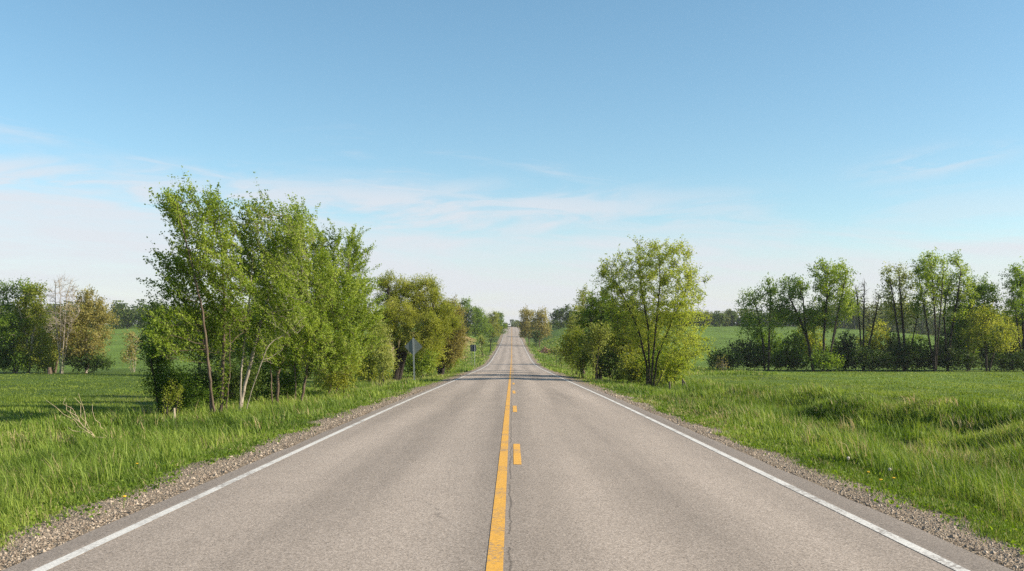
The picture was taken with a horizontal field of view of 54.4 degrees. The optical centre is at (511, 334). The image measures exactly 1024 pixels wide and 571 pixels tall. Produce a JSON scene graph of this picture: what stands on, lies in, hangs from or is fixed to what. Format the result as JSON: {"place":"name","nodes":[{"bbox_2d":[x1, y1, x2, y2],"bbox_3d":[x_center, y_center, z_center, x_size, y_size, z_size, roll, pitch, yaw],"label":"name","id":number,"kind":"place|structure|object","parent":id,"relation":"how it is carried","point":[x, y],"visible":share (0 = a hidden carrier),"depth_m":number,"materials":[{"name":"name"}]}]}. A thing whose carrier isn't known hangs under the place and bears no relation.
{"place":"outdoors","nodes":[
{"label":"outdoors","id":0,"kind":"place"},
{"bbox_2d":[2,327,1013,570],"bbox_3d":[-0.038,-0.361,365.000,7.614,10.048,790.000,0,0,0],"label":"road","id":1,"kind":"structure","parent":0,"point":[511,455],"depth_m":10.20,"materials":[{"name":"grey asphalt"}]},
{"bbox_2d":[0,324,1023,570],"bbox_3d":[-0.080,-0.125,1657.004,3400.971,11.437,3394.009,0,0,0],"label":"ground","id":2,"kind":"structure","parent":0,"point":[722,336],"depth_m":55.36,"materials":[{"name":"green plant"}]},
{"bbox_2d":[0,340,38,373],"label":"shrub","id":3,"kind":"object","parent":2,"relation":"on","point":[19,361],"visible":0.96,"depth_m":111.45,"materials":[{"name":"green plant"}]},
{"bbox_2d":[0,277,47,372],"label":"tree","id":4,"kind":"object","parent":2,"relation":"on","point":[7,323],"visible":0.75,"depth_m":112.21,"materials":[{"name":"green plant"}]},
{"bbox_2d":[8,280,57,373],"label":"tree","id":5,"kind":"object","parent":2,"relation":"on","point":[35,334],"visible":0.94,"depth_m":111.58,"materials":[{"name":"green plant"}]},
{"bbox_2d":[28,352,57,372],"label":"shrub","id":6,"kind":"object","parent":2,"relation":"on","point":[46,361],"visible":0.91,"depth_m":111.05,"materials":[{"name":"green plant"}]},
{"bbox_2d":[47,367,51,373],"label":"tree stump","id":7,"kind":"object","parent":2,"relation":"on","point":[49,370],"visible":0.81,"depth_m":108.33,"materials":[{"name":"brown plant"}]},
{"bbox_2d":[22,313,88,372],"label":"tree","id":8,"kind":"object","parent":2,"relation":"on","point":[52,351],"visible":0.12,"depth_m":115.96,"materials":[{"name":"green plant"}]},
{"bbox_2d":[42,274,84,373],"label":"bare tree","id":9,"kind":"object","parent":2,"relation":"on","point":[60,321],"visible":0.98,"depth_m":109.92,"materials":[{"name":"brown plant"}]},
{"bbox_2d":[46,393,105,437],"bbox_3d":[-9.822,1.836,22.523,1.285,1.022,0.406,0,0,0],"label":"dead branch","id":10,"kind":"object","parent":2,"relation":"on","point":[78,420],"visible":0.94,"depth_m":22.49,"materials":[{"name":"grey wood"}]},
{"bbox_2d":[49,284,120,372],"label":"tree","id":11,"kind":"object","parent":2,"relation":"on","point":[97,335],"visible":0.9,"depth_m":111.75,"materials":[{"name":"green plant"}]},
{"bbox_2d":[60,349,119,373],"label":"shrub","id":12,"kind":"object","parent":2,"relation":"on","point":[98,361],"visible":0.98,"depth_m":110.30,"materials":[{"name":"green plant"}]},
{"bbox_2d":[118,330,141,371],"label":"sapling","id":13,"kind":"object","parent":2,"relation":"on","point":[131,346],"visible":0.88,"depth_m":117.71,"materials":[{"name":"green plant"}]},
{"bbox_2d":[0,299,286,328],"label":"distant wood","id":14,"kind":"object","parent":2,"relation":"on","point":[127,315],"visible":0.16,"depth_m":369.57,"materials":[{"name":"green plant"}]},
{"bbox_2d":[130,297,185,367],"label":"tree","id":15,"kind":"object","parent":2,"relation":"on","point":[149,316],"visible":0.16,"depth_m":104.21,"materials":[{"name":"green plant"}]},
{"bbox_2d":[161,377,184,419],"bbox_3d":[-9.716,1.946,28.506,0.703,1.489,1.101,0,0,-19],"label":"sapling","id":16,"kind":"object","parent":2,"relation":"on","point":[166,396],"visible":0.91,"depth_m":28.41,"materials":[{"name":"green plant"}]},
{"bbox_2d":[134,333,217,412],"bbox_3d":[-11.040,1.316,32.921,2.781,3.104,2.238,0,0,0],"label":"shrub","id":17,"kind":"object","parent":2,"relation":"on","point":[160,377],"visible":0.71,"depth_m":32.76,"materials":[{"name":"green plant"}]},
{"bbox_2d":[130,165,259,412],"bbox_3d":[-9.437,-1.144,30.006,3.466,7.720,3.397,0,0,0],"label":"poplar tree","id":18,"kind":"object","parent":2,"relation":"on","point":[191,268],"visible":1,"depth_m":29.61,"materials":[{"name":"green plant"}]},
{"bbox_2d":[170,314,248,372],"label":"tree","id":19,"kind":"object","parent":2,"relation":"on","point":[212,356],"visible":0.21,"depth_m":97.96,"materials":[{"name":"green plant"}]},
{"bbox_2d":[179,355,270,406],"bbox_3d":[-10.982,1.773,37.502,3.887,2.540,2.614,0,0,0],"label":"shrub","id":20,"kind":"object","parent":2,"relation":"on","point":[234,385],"visible":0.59,"depth_m":37.13,"materials":[{"name":"green plant"}]},
{"bbox_2d":[213,171,317,410],"bbox_3d":[-8.003,-1.183,32.109,3.431,7.954,3.042,0,0,-33],"label":"poplar tree","id":21,"kind":"object","parent":2,"relation":"on","point":[293,238],"visible":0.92,"depth_m":31.69,"materials":[{"name":"green plant"}]},
{"bbox_2d":[233,355,307,401],"bbox_3d":[-9.959,1.803,40.901,3.445,2.444,2.770,0,0,0],"label":"shrub","id":22,"kind":"object","parent":2,"relation":"on","point":[289,379],"visible":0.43,"depth_m":40.69,"materials":[{"name":"green plant"}]},
{"bbox_2d":[226,305,317,371],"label":"tree","id":23,"kind":"object","parent":2,"relation":"on","point":[250,347],"visible":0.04,"depth_m":92.91,"materials":[{"name":"green plant"}]},
{"bbox_2d":[235,194,349,403],"bbox_3d":[-7.997,-1.167,36.139,4.186,8.009,4.319,0,0,-15],"label":"poplar tree","id":24,"kind":"object","parent":2,"relation":"on","point":[307,332],"visible":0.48,"depth_m":35.71,"materials":[{"name":"green plant"}]},
{"bbox_2d":[288,218,371,399],"bbox_3d":[-7.592,-0.896,40.198,4.006,7.650,3.678,0,0,0],"label":"poplar tree","id":25,"kind":"object","parent":2,"relation":"on","point":[340,345],"visible":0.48,"depth_m":39.83,"materials":[{"name":"green plant"}]},
{"bbox_2d":[306,343,369,394],"bbox_3d":[-7.915,1.664,44.837,3.022,2.668,3.140,0,0,0],"label":"shrub","id":26,"kind":"object","parent":2,"relation":"on","point":[332,380],"visible":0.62,"depth_m":44.58,"materials":[{"name":"green plant"}]},
{"bbox_2d":[328,223,389,392],"bbox_3d":[-7.330,-1.083,46.219,3.048,8.286,3.430,0,0,27],"label":"poplar tree","id":27,"kind":"object","parent":2,"relation":"on","point":[361,312],"visible":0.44,"depth_m":46.16,"materials":[{"name":"green plant"}]},
{"bbox_2d":[314,308,424,323],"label":"distant wood","id":28,"kind":"object","parent":2,"relation":"on","point":[392,320],"visible":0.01,"depth_m":487.88,"materials":[{"name":"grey plant"}]},
{"bbox_2d":[359,306,394,383],"bbox_3d":[-8.729,0.751,62.611,2.773,5.460,2.606,0,0,0],"label":"shrub","id":29,"kind":"object","parent":2,"relation":"on","point":[371,362],"visible":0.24,"depth_m":62.44,"materials":[{"name":"green plant"}]},
{"bbox_2d":[354,349,400,381],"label":"shrub","id":30,"kind":"object","parent":2,"relation":"on","point":[364,372],"visible":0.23,"depth_m":68.19,"materials":[{"name":"green plant"}]},
{"bbox_2d":[363,319,400,386],"bbox_3d":[-7.546,1.024,58.051,2.381,4.547,2.487,0,0,0],"label":"shrub","id":31,"kind":"object","parent":2,"relation":"on","point":[384,367],"visible":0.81,"depth_m":57.78,"materials":[{"name":"green plant"}]},
{"bbox_2d":[405,338,421,378],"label":"diamond sign","id":32,"kind":"object","parent":2,"relation":"on","point":[413,346],"visible":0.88,"depth_m":68.71,"materials":[{"name":"metal"}]},
{"bbox_2d":[369,268,464,379],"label":"willow tree","id":33,"kind":"object","parent":2,"relation":"on","point":[435,321],"visible":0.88,"depth_m":74.31,"materials":[{"name":"green plant"}]},
{"bbox_2d":[402,343,441,377],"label":"shrub","id":34,"kind":"object","parent":2,"relation":"on","point":[419,364],"visible":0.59,"depth_m":79.00,"materials":[{"name":"green plant"}]},
{"bbox_2d":[422,318,452,375],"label":"shrub","id":35,"kind":"object","parent":2,"relation":"on","point":[440,355],"visible":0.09,"depth_m":81.56,"materials":[{"name":"green plant"}]},
{"bbox_2d":[416,295,473,374],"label":"willow tree","id":36,"kind":"object","parent":2,"relation":"on","point":[457,342],"visible":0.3,"depth_m":83.91,"materials":[{"name":"green plant"}]},
{"bbox_2d":[430,346,464,372],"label":"shrub","id":37,"kind":"object","parent":2,"relation":"on","point":[455,366],"visible":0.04,"depth_m":87.86,"materials":[{"name":"green plant"}]},
{"bbox_2d":[457,295,484,336],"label":"roadside tree","id":38,"kind":"object","parent":2,"relation":"on","point":[477,315],"visible":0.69,"depth_m":328.07,"materials":[{"name":"green plant"}]},
{"bbox_2d":[470,345,475,350],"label":"roadside sign","id":39,"kind":"object","parent":2,"relation":"on","point":[472,347],"visible":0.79,"depth_m":140.03,"materials":[{"name":"metal"}]},
{"bbox_2d":[476,333,488,357],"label":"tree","id":40,"kind":"object","parent":2,"relation":"on","point":[481,341],"visible":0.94,"depth_m":189.98,"materials":[{"name":"green plant"}]},
{"bbox_2d":[473,307,494,338],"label":"roadside tree","id":41,"kind":"object","parent":2,"relation":"on","point":[485,326],"visible":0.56,"depth_m":343.82,"materials":[{"name":"green plant"}]},
{"bbox_2d":[487,336,495,350],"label":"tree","id":42,"kind":"object","parent":2,"relation":"on","point":[494,339],"visible":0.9,"depth_m":224.85,"materials":[{"name":"green plant"}]},
{"bbox_2d":[485,310,502,337],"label":"roadside tree","id":43,"kind":"object","parent":2,"relation":"on","point":[492,319],"visible":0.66,"depth_m":384.30,"materials":[{"name":"green plant"}]},
{"bbox_2d":[494,312,509,334],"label":"roadside tree","id":44,"kind":"object","parent":2,"relation":"on","point":[501,321],"visible":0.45,"depth_m":438.94,"materials":[{"name":"green plant"}]},
{"bbox_2d":[0,332,1023,554],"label":"verge grass","id":45,"kind":"structure","parent":2,"relation":"on","point":[990,477],"depth_m":21.50,"materials":[{"name":"green plant"}]},
{"bbox_2d":[0,389,1023,570],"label":"gravel","id":46,"kind":"structure","parent":2,"relation":"on","point":[866,503],"depth_m":10.91,"materials":[{"name":"grey gravel"}]},
{"bbox_2d":[0,370,1023,454],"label":"field crop","id":47,"kind":"object","parent":2,"relation":"on","point":[884,392],"visible":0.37,"depth_m":53.84,"materials":[{"name":"green plant"}]},
{"bbox_2d":[470,319,559,326],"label":"distant wood","id":48,"kind":"object","parent":2,"relation":"on","point":[517,323],"visible":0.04,"depth_m":875.59,"materials":[{"name":"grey plant"}]},
{"bbox_2d":[516,303,537,344],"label":"roadside tree","id":49,"kind":"object","parent":2,"relation":"on","point":[524,328],"visible":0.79,"depth_m":298.79,"materials":[{"name":"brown plant"}]},
{"bbox_2d":[529,326,540,345],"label":"shrub","id":50,"kind":"object","parent":2,"relation":"on","point":[534,335],"visible":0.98,"depth_m":274.76,"materials":[{"name":"green plant"}]},
{"bbox_2d":[527,306,552,346],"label":"roadside tree","id":51,"kind":"object","parent":2,"relation":"on","point":[538,319],"visible":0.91,"depth_m":284.82,"materials":[{"name":"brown plant"}]},
{"bbox_2d":[538,347,553,353],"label":"brush pile","id":52,"kind":"object","parent":2,"relation":"on","point":[545,349],"visible":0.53,"depth_m":231.19,"materials":[{"name":"brown wood"}]},
{"bbox_2d":[545,342,567,366],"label":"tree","id":53,"kind":"object","parent":2,"relation":"on","point":[559,352],"visible":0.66,"depth_m":149.80,"materials":[{"name":"green plant"}]},
{"bbox_2d":[548,304,575,329],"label":"roadside tree","id":54,"kind":"object","parent":2,"relation":"on","point":[559,315],"visible":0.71,"depth_m":390.67,"materials":[{"name":"green plant"}]},
{"bbox_2d":[555,325,584,374],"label":"shrub","id":55,"kind":"object","parent":2,"relation":"on","point":[574,338],"visible":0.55,"depth_m":83.99,"materials":[{"name":"green plant"}]},
{"bbox_2d":[559,283,594,373],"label":"dense tree","id":56,"kind":"object","parent":2,"relation":"on","point":[570,326],"visible":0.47,"depth_m":94.75,"materials":[{"name":"green plant"}]},
{"bbox_2d":[567,344,591,378],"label":"shrub","id":57,"kind":"object","parent":2,"relation":"on","point":[579,362],"visible":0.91,"depth_m":71.88,"materials":[{"name":"green plant"}]},
{"bbox_2d":[577,320,615,378],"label":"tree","id":58,"kind":"object","parent":2,"relation":"on","point":[599,330],"visible":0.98,"depth_m":67.86,"materials":[{"name":"green plant"}]},
{"bbox_2d":[572,286,627,379],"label":"dense tree","id":59,"kind":"object","parent":2,"relation":"on","point":[597,314],"visible":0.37,"depth_m":73.78,"materials":[{"name":"green plant"}]},
{"bbox_2d":[585,344,637,381],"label":"shrub","id":60,"kind":"object","parent":2,"relation":"on","point":[604,363],"visible":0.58,"depth_m":69.31,"materials":[{"name":"green plant"}]},
{"bbox_2d":[596,297,665,365],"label":"dense tree","id":61,"kind":"object","parent":2,"relation":"on","point":[626,347],"visible":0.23,"depth_m":70.55,"materials":[{"name":"green plant"}]},
{"bbox_2d":[616,349,645,383],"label":"shrub","id":62,"kind":"object","parent":2,"relation":"on","point":[627,369],"visible":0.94,"depth_m":64.95,"materials":[{"name":"green plant"}]},
{"bbox_2d":[589,234,716,386],"bbox_3d":[9.017,-1.234,61.344,8.111,9.762,6.788,0,0,27],"label":"spring tree","id":63,"kind":"object","parent":2,"relation":"on","point":[675,313],"visible":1,"depth_m":60.32,"materials":[{"name":"green plant"}]},
{"bbox_2d":[629,345,679,384],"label":"shrub","id":64,"kind":"object","parent":2,"relation":"on","point":[644,363],"visible":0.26,"depth_m":65.11,"materials":[{"name":"green plant"}]},
{"bbox_2d":[642,346,698,384],"bbox_3d":[9.878,1.932,62.109,3.562,2.994,2.738,0,0,26],"label":"shrub","id":65,"kind":"object","parent":2,"relation":"on","point":[670,368],"visible":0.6,"depth_m":61.70,"materials":[{"name":"green plant"}]},
{"bbox_2d":[714,354,729,369],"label":"shrub","id":66,"kind":"object","parent":2,"relation":"on","point":[720,363],"visible":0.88,"depth_m":111.07,"materials":[{"name":"green plant"}]},
{"bbox_2d":[702,343,744,369],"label":"shrub","id":67,"kind":"object","parent":2,"relation":"on","point":[731,363],"visible":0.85,"depth_m":113.36,"materials":[{"name":"green plant"}]},
{"bbox_2d":[724,335,774,369],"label":"shrub","id":68,"kind":"object","parent":2,"relation":"on","point":[752,358],"visible":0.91,"depth_m":116.71,"materials":[{"name":"green plant"}]},
{"bbox_2d":[732,273,795,370],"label":"tree","id":69,"kind":"object","parent":2,"relation":"on","point":[758,297],"visible":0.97,"depth_m":115.79,"materials":[{"name":"green plant"}]},
{"bbox_2d":[750,330,789,365],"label":"shrub","id":70,"kind":"object","parent":2,"relation":"on","point":[777,342],"visible":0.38,"depth_m":123.54,"materials":[{"name":"green plant"}]},
{"bbox_2d":[641,308,916,330],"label":"distant wood","id":71,"kind":"object","parent":2,"relation":"on","point":[728,317],"visible":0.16,"depth_m":424.87,"materials":[{"name":"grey plant"}]},
{"bbox_2d":[771,328,807,370],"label":"shrub","id":72,"kind":"object","parent":2,"relation":"on","point":[793,349],"visible":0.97,"depth_m":117.61,"materials":[{"name":"green plant"}]},
{"bbox_2d":[770,348,810,370],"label":"shrub","id":73,"kind":"object","parent":2,"relation":"on","point":[803,365],"visible":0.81,"depth_m":117.86,"materials":[{"name":"green plant"}]},
{"bbox_2d":[771,273,821,370],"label":"tree","id":74,"kind":"object","parent":2,"relation":"on","point":[796,287],"visible":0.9,"depth_m":113.85,"materials":[{"name":"green plant"}]},
{"bbox_2d":[793,324,828,369],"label":"shrub","id":75,"kind":"object","parent":2,"relation":"on","point":[810,337],"visible":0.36,"depth_m":120.64,"materials":[{"name":"green plant"}]},
{"bbox_2d":[805,349,845,371],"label":"shrub","id":76,"kind":"object","parent":2,"relation":"on","point":[825,359],"visible":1,"depth_m":110.80,"materials":[{"name":"green plant"}]},
{"bbox_2d":[802,256,862,371],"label":"tree","id":77,"kind":"object","parent":2,"relation":"on","point":[823,287],"visible":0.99,"depth_m":111.70,"materials":[{"name":"green plant"}]},
{"bbox_2d":[815,338,852,369],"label":"shrub","id":78,"kind":"object","parent":2,"relation":"on","point":[833,350],"visible":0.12,"depth_m":119.81,"materials":[{"name":"green plant"}]},
{"bbox_2d":[831,328,861,370],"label":"shrub","id":79,"kind":"object","parent":2,"relation":"on","point":[843,348],"visible":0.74,"depth_m":115.84,"materials":[{"name":"green plant"}]},
{"bbox_2d":[851,278,884,370],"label":"bare tree","id":80,"kind":"object","parent":2,"relation":"on","point":[864,316],"visible":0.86,"depth_m":113.84,"materials":[{"name":"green plant"}]},
{"bbox_2d":[847,342,897,371],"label":"shrub","id":81,"kind":"object","parent":2,"relation":"on","point":[881,359],"visible":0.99,"depth_m":111.68,"materials":[{"name":"green plant"}]},
{"bbox_2d":[852,318,893,369],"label":"shrub","id":82,"kind":"object","parent":2,"relation":"on","point":[874,339],"visible":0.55,"depth_m":119.75,"materials":[{"name":"green plant"}]},
{"bbox_2d":[876,328,910,369],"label":"shrub","id":83,"kind":"object","parent":2,"relation":"on","point":[892,340],"visible":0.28,"depth_m":120.44,"materials":[{"name":"green plant"}]},
{"bbox_2d":[872,258,922,370],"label":"tree","id":84,"kind":"object","parent":2,"relation":"on","point":[893,302],"visible":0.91,"depth_m":115.28,"materials":[{"name":"green plant"}]},
{"bbox_2d":[876,340,926,370],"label":"shrub","id":85,"kind":"object","parent":2,"relation":"on","point":[907,356],"visible":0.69,"depth_m":113.15,"materials":[{"name":"green plant"}]},
{"bbox_2d":[899,331,933,369],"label":"shrub","id":86,"kind":"object","parent":2,"relation":"on","point":[920,339],"visible":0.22,"depth_m":120.67,"materials":[{"name":"green plant"}]},
{"bbox_2d":[815,290,1021,336],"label":"distant wood","id":87,"kind":"object","parent":2,"relation":"on","point":[920,326],"visible":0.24,"depth_m":376.67,"materials":[{"name":"green plant"}]},
{"bbox_2d":[905,247,952,370],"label":"tree","id":88,"kind":"object","parent":2,"relation":"on","point":[928,273],"visible":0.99,"depth_m":111.84,"materials":[{"name":"green plant"}]},
{"bbox_2d":[912,341,956,370],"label":"shrub","id":89,"kind":"object","parent":2,"relation":"on","point":[927,359],"visible":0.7,"depth_m":113.70,"materials":[{"name":"green plant"}]},
{"bbox_2d":[933,320,961,368],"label":"shrub","id":90,"kind":"object","parent":2,"relation":"on","point":[947,334],"visible":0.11,"depth_m":119.43,"materials":[{"name":"green plant"}]},
{"bbox_2d":[937,343,983,370],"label":"shrub","id":91,"kind":"object","parent":2,"relation":"on","point":[962,358],"visible":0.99,"depth_m":112.42,"materials":[{"name":"green plant"}]},
{"bbox_2d":[939,248,984,370],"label":"tree","id":92,"kind":"object","parent":2,"relation":"on","point":[960,295],"visible":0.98,"depth_m":112.74,"materials":[{"name":"green plant"}]},
{"bbox_2d":[931,270,1007,370],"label":"tree","id":93,"kind":"object","parent":2,"relation":"on","point":[990,289],"visible":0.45,"depth_m":115.50,"materials":[{"name":"green plant"}]},
{"bbox_2d":[950,301,1021,371],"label":"tree","id":94,"kind":"object","parent":2,"relation":"on","point":[998,339],"visible":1,"depth_m":108.66,"materials":[{"name":"green plant"}]},
{"bbox_2d":[975,334,1013,369],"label":"shrub","id":95,"kind":"object","parent":2,"relation":"on","point":[982,353],"visible":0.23,"depth_m":120.58,"materials":[{"name":"green plant"}]},
{"bbox_2d":[984,351,1023,371],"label":"shrub","id":96,"kind":"object","parent":2,"relation":"on","point":[1006,362],"visible":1,"depth_m":109.59,"materials":[{"name":"green plant"}]},
{"bbox_2d":[997,256,1023,370],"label":"tree","id":97,"kind":"object","parent":2,"relation":"on","point":[1014,306],"visible":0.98,"depth_m":112.66,"materials":[{"name":"green plant"}]},
{"bbox_2d":[999,338,1022,369],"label":"shrub","id":98,"kind":"object","parent":2,"relation":"on","point":[1016,349],"visible":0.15,"depth_m":120.26,"materials":[{"name":"green plant"}]},
{"bbox_2d":[1000,306,1022,368],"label":"tree","id":99,"kind":"object","parent":2,"relation":"on","point":[1011,324],"visible":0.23,"depth_m":119.53,"materials":[{"name":"green plant"}]},
{"bbox_2d":[0,0,1023,324],"label":"sky","id":100,"kind":"structure","parent":0,"point":[498,150],"materials":[{"name":"blue"}]}
]}

